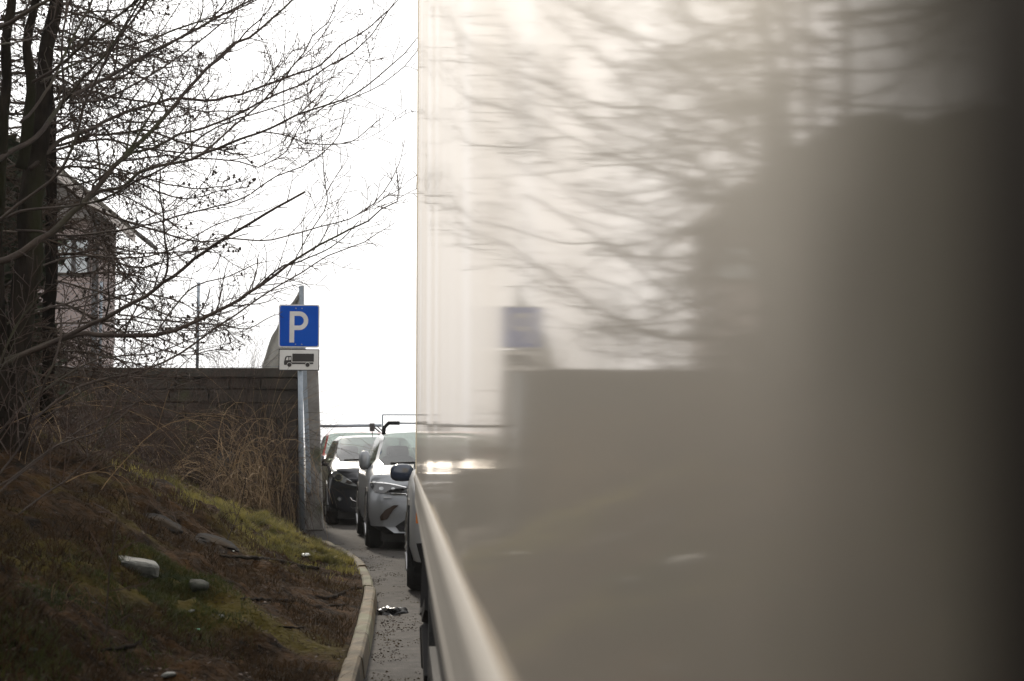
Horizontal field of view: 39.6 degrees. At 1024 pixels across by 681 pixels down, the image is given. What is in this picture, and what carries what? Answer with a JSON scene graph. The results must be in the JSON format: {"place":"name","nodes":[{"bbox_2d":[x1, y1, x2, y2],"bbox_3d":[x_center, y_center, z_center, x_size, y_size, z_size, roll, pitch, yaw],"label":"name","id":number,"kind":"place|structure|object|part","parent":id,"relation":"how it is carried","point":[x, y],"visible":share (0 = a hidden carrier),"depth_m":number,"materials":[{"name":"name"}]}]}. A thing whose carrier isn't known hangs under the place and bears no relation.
{"place":"outdoors","nodes":[
{"label":"outdoors","id":0,"kind":"place"},
{"bbox_2d":[0,420,363,680],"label":"bank","id":1,"kind":"structure","parent":0,"point":[56,499],"depth_m":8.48,"materials":[{"name":"green plant"}]},
{"bbox_2d":[2,133,70,404],"bbox_3d":[-6.207,-0.980,15.223,2.897,3.400,2.965,0,-4,-4],"label":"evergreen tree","id":2,"kind":"object","parent":1,"relation":"on","point":[7,268],"visible":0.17,"depth_m":15.04,"materials":[{"name":"plant"}]},
{"bbox_2d":[0,0,201,464],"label":"larch tree","id":3,"kind":"object","parent":1,"relation":"on","point":[21,74],"visible":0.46,"depth_m":12.60,"materials":[{"name":"brown plant"}]},
{"bbox_2d":[84,503,151,640],"bbox_3d":[-1.668,0.993,6.042,0.291,0.611,0.076,0,-4,-4],"label":"sapling","id":4,"kind":"object","parent":1,"relation":"on","point":[106,608],"visible":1,"depth_m":6.04,"materials":[{"name":"brown plant"}]},
{"bbox_2d":[97,634,144,651],"bbox_3d":[-1.723,1.351,6.406,0.067,0.077,1.082,0,-4,-4],"label":"branch","id":5,"kind":"object","parent":1,"relation":"on","point":[127,646],"visible":0.73,"depth_m":6.20,"materials":[{"name":"brown plant"}]},
{"bbox_2d":[0,247,245,537],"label":"bramble","id":6,"kind":"object","parent":1,"relation":"on","point":[70,428],"visible":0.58,"depth_m":12.07,"materials":[{"name":"plant"}]},
{"bbox_2d":[0,0,262,427],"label":"larch tree","id":7,"kind":"object","parent":1,"relation":"on","point":[50,296],"visible":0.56,"depth_m":13.73,"materials":[{"name":"brown plant"}]},
{"bbox_2d":[120,556,159,577],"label":"stone slab","id":8,"kind":"structure","parent":1,"relation":"on","point":[151,567],"depth_m":8.29,"materials":[{"name":"grey stone"}]},
{"bbox_2d":[0,507,294,680],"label":"grass","id":9,"kind":"structure","parent":1,"relation":"on","point":[182,579],"depth_m":7.23,"materials":[{"name":"green plant"}]},
{"bbox_2d":[145,513,182,534],"bbox_3d":[-2.702,1.398,10.805,0.396,0.189,0.602,2,-5,-22],"label":"rock","id":10,"kind":"object","parent":1,"relation":"on","point":[172,525],"visible":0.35,"depth_m":10.66,"materials":[{"name":"grey stone"}]},
{"bbox_2d":[161,672,175,676],"bbox_3d":[-1.450,1.410,6.001,0.062,0.022,0.042,1,-4,-16],"label":"stone chip","id":11,"kind":"object","parent":1,"relation":"on","point":[169,674],"visible":0.99,"depth_m":5.99,"materials":[{"name":"grey stone"}]},
{"bbox_2d":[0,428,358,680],"bbox_3d":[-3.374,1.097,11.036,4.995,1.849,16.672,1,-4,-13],"label":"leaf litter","id":12,"kind":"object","parent":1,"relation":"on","point":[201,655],"visible":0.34,"depth_m":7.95,"materials":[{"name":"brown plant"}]},
{"bbox_2d":[37,343,355,536],"bbox_3d":[-4.868,1.755,20.665,5.157,3.830,4.473,0,-4,-4],"label":"bramble","id":13,"kind":"object","parent":1,"relation":"on","point":[150,457],"visible":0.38,"depth_m":20.36,"materials":[{"name":"plant"}]},
{"bbox_2d":[188,579,208,591],"bbox_3d":[-1.865,1.454,8.417,0.143,0.084,0.178,0,-4,-4],"label":"stone","id":14,"kind":"object","parent":1,"relation":"on","point":[202,585],"visible":0.85,"depth_m":8.36,"materials":[{"name":"grey stone"}]},
{"bbox_2d":[0,0,417,514],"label":"bare tree","id":15,"kind":"object","parent":1,"relation":"on","point":[33,147],"visible":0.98,"depth_m":11.23,"materials":[{"name":"brown plant"}]},
{"bbox_2d":[68,431,359,579],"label":"grass","id":16,"kind":"structure","parent":1,"relation":"on","point":[264,517],"depth_m":14.13,"materials":[{"name":"green plant"}]},
{"bbox_2d":[194,533,238,553],"bbox_3d":[-2.341,1.605,11.187,0.386,0.178,0.674,0,-4,-4],"label":"rock","id":17,"kind":"object","parent":1,"relation":"on","point":[224,542],"visible":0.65,"depth_m":11.04,"materials":[{"name":"grey stone"}]},
{"bbox_2d":[220,467,257,539],"bbox_3d":[-2.183,1.323,11.383,0.293,0.618,0.113,1,-4,-10],"label":"sapling","id":18,"kind":"object","parent":1,"relation":"on","point":[240,506],"visible":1,"depth_m":11.37,"materials":[{"name":"brown plant"}]},
{"bbox_2d":[124,315,376,537],"bbox_3d":[-3.664,1.619,20.367,4.116,4.223,4.785,3,-5,-39],"label":"dry shrub","id":19,"kind":"object","parent":1,"relation":"on","point":[263,501],"visible":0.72,"depth_m":20.34,"materials":[{"name":"plant"}]},
{"bbox_2d":[219,554,332,569],"bbox_3d":[-1.956,1.854,11.852,0.281,0.404,3.498,0,-4,5],"label":"tree root","id":20,"kind":"object","parent":1,"relation":"on","point":[263,558],"visible":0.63,"depth_m":11.44,"materials":[{"name":"brown plant"}]},
{"bbox_2d":[279,626,304,628],"bbox_3d":[-1.303,1.727,8.567,0.042,0.072,0.479,-1,-4,11],"label":"stick","id":21,"kind":"object","parent":1,"relation":"on","point":[293,627],"visible":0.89,"depth_m":8.46,"materials":[{"name":"brown wood"}]},
{"bbox_2d":[241,597,348,607],"bbox_3d":[-1.504,1.745,9.504,0.197,0.276,2.173,-1,-4,10],"label":"tree root","id":22,"kind":"object","parent":1,"relation":"on","point":[270,599],"visible":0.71,"depth_m":9.39,"materials":[{"name":"brown plant"}]},
{"bbox_2d":[278,304,319,533],"bbox_3d":[-3.071,1.186,20.438,0.589,3.413,0.109,0,-4,-4],"label":"parking sign","id":23,"kind":"object","parent":1,"relation":"on","point":[299,329],"visible":0.99,"depth_m":20.47,"materials":[{"name":"metal"}]},
{"bbox_2d":[315,586,361,599],"bbox_3d":[-1.306,1.959,11.088,0.094,0.100,1.479,-1,-4,7],"label":"tree root","id":24,"kind":"object","parent":1,"relation":"on","point":[332,596],"visible":0.76,"depth_m":10.68,"materials":[{"name":"brown plant"}]},
{"bbox_2d":[0,0,417,446],"label":"sky","id":25,"kind":"structure","parent":0,"point":[367,347],"materials":[{"name":"white"}]},
{"bbox_2d":[304,447,415,505],"bbox_3d":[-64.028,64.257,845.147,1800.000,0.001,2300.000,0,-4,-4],"label":"ground","id":26,"kind":"structure","parent":0,"point":[360,449],"depth_m":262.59,"materials":[{"name":"grey"}]},
{"bbox_2d":[26,367,323,530],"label":"retaining wall","id":27,"kind":"structure","parent":26,"relation":"on","point":[291,385],"depth_m":21.74,"materials":[{"name":"stone"}]},
{"bbox_2d":[39,281,310,491],"bbox_3d":[-6.394,0.689,21.640,6.687,3.230,0.384,0,-4,-4],"label":"chain link fence","id":28,"kind":"object","parent":27,"relation":"on","point":[301,302],"visible":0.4,"depth_m":21.93,"materials":[{"name":"metal"}]},
{"bbox_2d":[320,423,390,438],"bbox_3d":[-3.865,2.880,33.729,1.980,1.828,0.190,0,-4,-4],"label":"barrier boom","id":29,"kind":"object","parent":26,"relation":"on","point":[373,425],"visible":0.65,"depth_m":33.74,"materials":[{"name":"metal"}]},
{"bbox_2d":[298,507,423,680],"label":"road","id":30,"kind":"structure","parent":0,"point":[343,533],"depth_m":11.70,"materials":[{"name":"grey asphalt"}]},
{"bbox_2d":[310,534,376,680],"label":"kerb","id":31,"kind":"structure","parent":30,"relation":"on","point":[355,663],"depth_m":9.00,"materials":[{"name":"concrete"}]},
{"bbox_2d":[321,431,389,457],"bbox_3d":[-3.352,2.747,30.469,1.895,1.608,4.228,1,-4,-10],"label":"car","id":32,"kind":"object","parent":30,"relation":"on","point":[384,443],"visible":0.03,"depth_m":30.48,"materials":[{"name":"white paint"}]},
{"bbox_3d":[-4.139,2.319,30.765,0.189,0.505,2.360,1,-4,-10],"label":"side window","id":33,"kind":"part","parent":32,"relation":"part of","materials":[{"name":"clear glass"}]},
{"bbox_3d":[-2.709,2.339,31.024,0.189,0.505,2.360,1,-4,-10],"label":"side window","id":34,"kind":"part","parent":32,"relation":"part of","materials":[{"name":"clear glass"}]},
{"bbox_2d":[321,427,414,523],"bbox_3d":[-2.458,2.316,24.978,2.180,1.652,3.908,1,-4,-10],"label":"hatchback car","id":35,"kind":"object","parent":30,"relation":"on","point":[345,470],"visible":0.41,"depth_m":23.34,"materials":[{"name":"black paint"}]},
{"bbox_3d":[-3.220,1.981,25.196,0.168,0.413,2.100,1,-4,-10],"label":"side window","id":36,"kind":"part","parent":35,"relation":"part of","materials":[{"name":"glass"}]},
{"bbox_3d":[-1.812,2.000,25.451,0.168,0.413,2.100,1,-4,-10],"label":"side window","id":37,"kind":"part","parent":35,"relation":"part of","materials":[{"name":"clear glass"}]},
{"bbox_2d":[335,544,421,680],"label":"gravel","id":38,"kind":"structure","parent":30,"relation":"on","point":[388,621],"depth_m":10.05,"materials":[{"name":"grey gravel"}]},
{"bbox_2d":[356,421,415,547],"bbox_3d":[-1.182,1.924,19.538,1.895,1.626,4.228,1,-4,-8],"label":"crossover car","id":39,"kind":"object","parent":30,"relation":"on","point":[381,501],"visible":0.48,"depth_m":17.77,"materials":[{"name":"grey paint"}]},
{"bbox_3d":[-1.959,1.553,19.854,0.189,0.413,2.360,1,-4,-8],"label":"side window","id":40,"kind":"part","parent":39,"relation":"part of","materials":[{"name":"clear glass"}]},
{"bbox_2d":[377,605,408,615],"bbox_3d":[-0.922,2.086,10.953,0.217,0.082,0.308,-2,-5,28],"label":"plastic bag","id":41,"kind":"object","parent":30,"relation":"on","point":[388,610],"visible":0.89,"depth_m":10.87,"materials":[{"name":"white plastic"}]},
{"bbox_2d":[382,414,415,445],"bbox_3d":[0.484,2.811,34.320,7.235,2.052,0.040,0,-4,-4],"label":"wire railing","id":42,"kind":"object","parent":30,"relation":"on","point":[404,424],"visible":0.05,"depth_m":34.13,"materials":[{"name":"metal"}]},
{"bbox_2d":[390,463,422,589],"bbox_3d":[-0.117,1.511,14.285,2.200,1.668,4.548,0,-4,-4],"label":"silver car","id":43,"kind":"object","parent":30,"relation":"on","point":[413,541],"visible":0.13,"depth_m":12.43,"materials":[{"name":"grey paint"}]},
{"bbox_2d":[414,0,1023,680],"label":"lorry","id":44,"kind":"object","parent":30,"relation":"on","point":[718,340],"visible":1,"depth_m":0.32,"materials":[{"name":"white metal"}]},
{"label":"terrace","id":45,"kind":"structure","parent":0,"visible":0},
{"bbox_2d":[16,137,157,366],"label":"house","id":46,"kind":"structure","parent":45,"relation":"on","point":[82,266],"depth_m":41.38,"materials":[{"name":"brick"}]},
{"bbox_2d":[58,238,73,275],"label":"window","id":47,"kind":"structure","parent":46,"relation":"in","point":[64,269],"depth_m":41.39,"materials":[{"name":"grey glass"}]},
{"bbox_2d":[73,238,89,275],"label":"window","id":48,"kind":"structure","parent":46,"relation":"in","point":[78,244],"depth_m":41.42,"materials":[{"name":"grey glass"}]},
{"bbox_2d":[262,285,303,367],"bbox_3d":[-3.634,-0.175,22.915,0.725,1.508,0.467,2,-5,-29],"label":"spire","id":49,"kind":"object","parent":45,"relation":"on","point":[271,356],"visible":0.23,"depth_m":22.90,"materials":[{"name":"grey"}]}
]}

